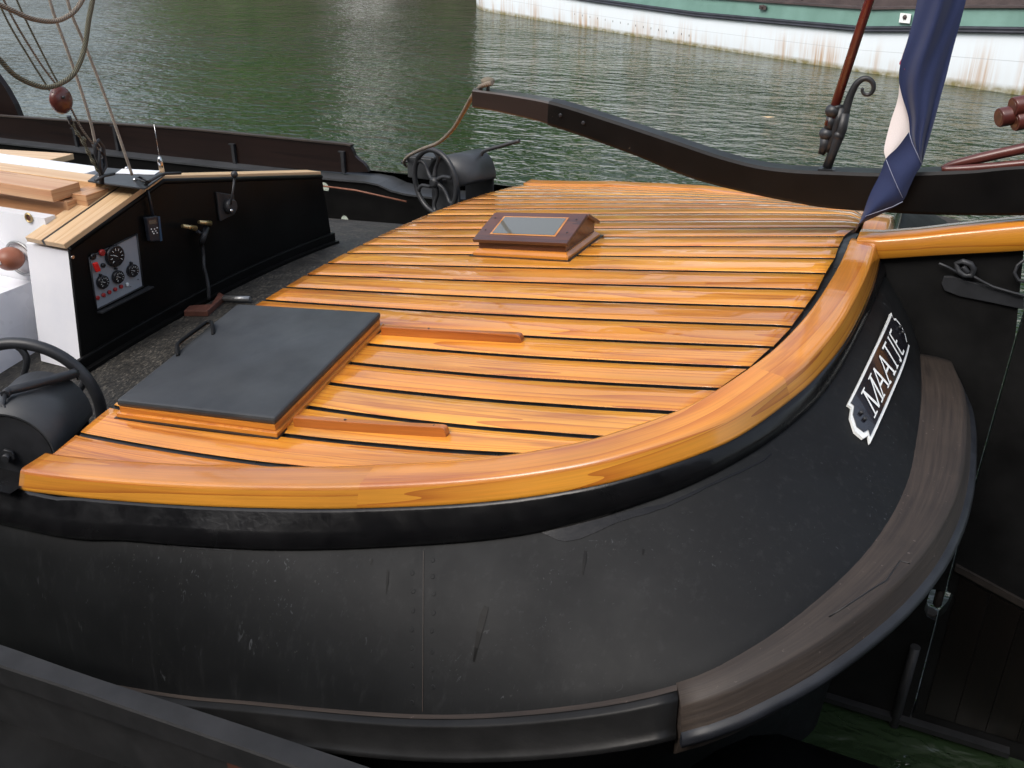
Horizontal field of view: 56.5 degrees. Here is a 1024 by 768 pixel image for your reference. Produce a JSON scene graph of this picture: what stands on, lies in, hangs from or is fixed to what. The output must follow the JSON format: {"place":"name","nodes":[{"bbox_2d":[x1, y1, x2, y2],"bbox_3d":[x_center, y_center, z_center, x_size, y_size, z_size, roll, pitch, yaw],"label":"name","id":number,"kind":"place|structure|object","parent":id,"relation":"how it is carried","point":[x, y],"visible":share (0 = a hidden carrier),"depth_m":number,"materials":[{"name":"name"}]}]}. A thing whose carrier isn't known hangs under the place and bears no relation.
{"place":"outdoors","nodes":[
{"label":"outdoors","id":0,"kind":"place"},
{"bbox_2d":[16,0,57,81],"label":"rope","id":1,"kind":"object","parent":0,"point":[36,41],"visible":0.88,"depth_m":3.26,"materials":[{"name":"fabric"}]},
{"bbox_2d":[49,86,72,123],"bbox_3d":[-1.604,-0.992,3.398,0.060,0.136,0.087,3,27,5],"label":"pulley block","id":2,"kind":"object","parent":1,"relation":"hanging from","point":[61,100],"depth_m":3.37,"materials":[{"name":"brown wood"}]},
{"bbox_2d":[0,8,49,90],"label":"rope","id":3,"kind":"object","parent":2,"relation":"attached to","point":[24,50],"visible":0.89,"depth_m":3.21,"materials":[{"name":"fabric"}]},
{"bbox_2d":[70,122,98,172],"bbox_3d":[-1.577,-0.874,3.523,0.021,0.208,0.092,12,29,22],"label":"knotted rope","id":4,"kind":"object","parent":2,"relation":"hanging from","point":[83,141],"visible":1,"depth_m":3.51,"materials":[{"name":"grey fabric"}]},
{"bbox_2d":[0,0,84,23],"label":"rope","id":5,"kind":"object","parent":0,"point":[73,11],"visible":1,"depth_m":3.18,"materials":[{"name":"beige fabric"}]},
{"bbox_2d":[0,0,94,89],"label":"rope","id":6,"kind":"object","parent":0,"point":[60,83],"visible":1,"depth_m":3.35,"materials":[{"name":"beige fabric"}]},
{"bbox_2d":[0,0,1023,767],"bbox_3d":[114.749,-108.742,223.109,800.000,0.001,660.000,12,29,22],"label":"water","id":7,"kind":"structure","parent":0,"point":[384,84],"depth_m":17.90,"materials":[{"name":"green liquid"}]},
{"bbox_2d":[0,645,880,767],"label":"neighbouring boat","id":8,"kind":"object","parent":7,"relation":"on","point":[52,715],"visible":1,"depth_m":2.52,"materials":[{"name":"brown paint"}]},
{"bbox_2d":[0,74,1023,767],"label":"sailing barge","id":9,"kind":"object","parent":7,"relation":"on","point":[434,458],"visible":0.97,"depth_m":2.75,"materials":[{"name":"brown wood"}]},
{"bbox_2d":[0,241,29,275],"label":"ball fender","id":10,"kind":"object","parent":9,"relation":"on","point":[12,258],"visible":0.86,"depth_m":3.79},
{"bbox_2d":[0,149,73,161],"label":"pine plank","id":11,"kind":"object","parent":9,"relation":"on","point":[61,157],"visible":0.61,"depth_m":4.59,"materials":[{"name":"beige wood"}]},
{"bbox_2d":[0,194,76,215],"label":"fir beam","id":12,"kind":"structure","parent":9,"relation":"on","point":[36,205],"depth_m":3.86,"materials":[{"name":"brown wood"}]},
{"bbox_2d":[0,171,79,201],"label":"fir beam","id":13,"kind":"structure","parent":12,"relation":"on","point":[34,187],"depth_m":3.81,"materials":[{"name":"beige wood"}]},
{"bbox_2d":[69,186,108,205],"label":"fir block","id":14,"kind":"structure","parent":9,"relation":"on","point":[86,195],"depth_m":3.82,"materials":[{"name":"brown wood"}]},
{"bbox_2d":[66,0,132,175],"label":"rope","id":15,"kind":"object","parent":9,"relation":"attached to","point":[101,88],"visible":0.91,"depth_m":3.54,"materials":[{"name":"beige fabric"}]},
{"bbox_2d":[92,139,114,183],"bbox_3d":[-1.551,-0.833,3.584,0.036,0.167,0.096,12,29,22],"label":"sheet shackle","id":16,"kind":"object","parent":9,"relation":"on","point":[102,165],"visible":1,"depth_m":3.59,"materials":[{"name":"black metal"}]},
{"bbox_2d":[3,0,98,149],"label":"rope","id":17,"kind":"object","parent":16,"relation":"attached to","point":[43,67],"visible":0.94,"depth_m":3.28,"materials":[{"name":"brown fabric"}]},
{"bbox_2d":[48,0,96,142],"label":"rope","id":18,"kind":"object","parent":16,"relation":"attached to","point":[73,66],"visible":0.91,"depth_m":3.41,"materials":[{"name":"fabric"}]},
{"bbox_2d":[143,190,162,241],"bbox_3d":[-1.485,-0.690,3.921,0.026,0.221,0.070,12,29,22],"label":"handheld radio","id":19,"kind":"object","parent":9,"relation":"attached to","point":[152,223],"visible":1,"depth_m":3.93,"materials":[{"name":"plastic"}]},
{"bbox_2d":[184,293,223,315],"bbox_3d":[-1.362,-0.354,4.239,0.118,0.042,0.206,4,27,8],"label":"wooden block","id":20,"kind":"object","parent":9,"relation":"on","point":[202,310],"depth_m":4.17,"materials":[{"name":"brown paint"}]},
{"bbox_2d":[222,295,251,301],"bbox_3d":[-1.229,-0.382,4.256,0.134,0.034,0.025,6,27,12],"label":"steel pipe","id":21,"kind":"object","parent":9,"relation":"on","point":[238,298],"visible":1,"depth_m":4.25,"materials":[{"name":"black metal"}]},
{"bbox_2d":[472,77,1023,214],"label":"tiller","id":22,"kind":"object","parent":9,"relation":"attached to","point":[939,191],"visible":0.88,"depth_m":3.34,"materials":[{"name":"brown wood"}]},
{"bbox_2d":[402,80,493,166],"bbox_3d":[-0.363,-1.250,4.764,0.080,0.848,2.171,-7,28,-13],"label":"lashing rope","id":23,"kind":"object","parent":22,"relation":"attached to","point":[462,113],"visible":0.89,"depth_m":4.49,"materials":[{"name":"beige fabric"}]},
{"bbox_2d":[818,0,875,170],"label":"flagstaff","id":24,"kind":"object","parent":22,"relation":"attached to","point":[832,132],"visible":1,"depth_m":3.16,"materials":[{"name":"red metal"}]},
{"bbox_2d":[859,0,965,222],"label":"flag","id":25,"kind":"object","parent":24,"relation":"hanging from","point":[926,58],"visible":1,"depth_m":3.02,"materials":[{"name":"blue fabric"}]},
{"bbox_2d":[941,143,1023,170],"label":"boom crutch","id":26,"kind":"object","parent":22,"relation":"on","point":[976,161],"visible":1,"depth_m":3.04,"materials":[{"name":"brown wood"}]},
{"bbox_2d":[994,106,1015,126],"bbox_3d":[2.369,-1.020,3.103,1.587,0.332,0.062,-2,27,-5],"label":"boat pole","id":27,"kind":"object","parent":22,"relation":"on","point":[1004,116],"visible":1,"depth_m":3.08,"materials":[{"name":"brown wood"}]},
{"bbox_2d":[1008,95,1023,115],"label":"boat pole","id":28,"kind":"object","parent":27,"relation":"on","point":[1016,104],"visible":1,"depth_m":3.05,"materials":[{"name":"brown wood"}]},
{"bbox_2d":[1010,113,1023,130],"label":"boat pole","id":29,"kind":"object","parent":22,"relation":"on","point":[1018,125],"visible":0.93,"depth_m":3.07,"materials":[{"name":"brown wood"}]},
{"bbox_2d":[476,0,1023,94],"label":"green white barge","id":30,"kind":"object","parent":7,"relation":"on","point":[988,52],"visible":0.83,"depth_m":20.66,"materials":[{"name":"paint"}]}
]}

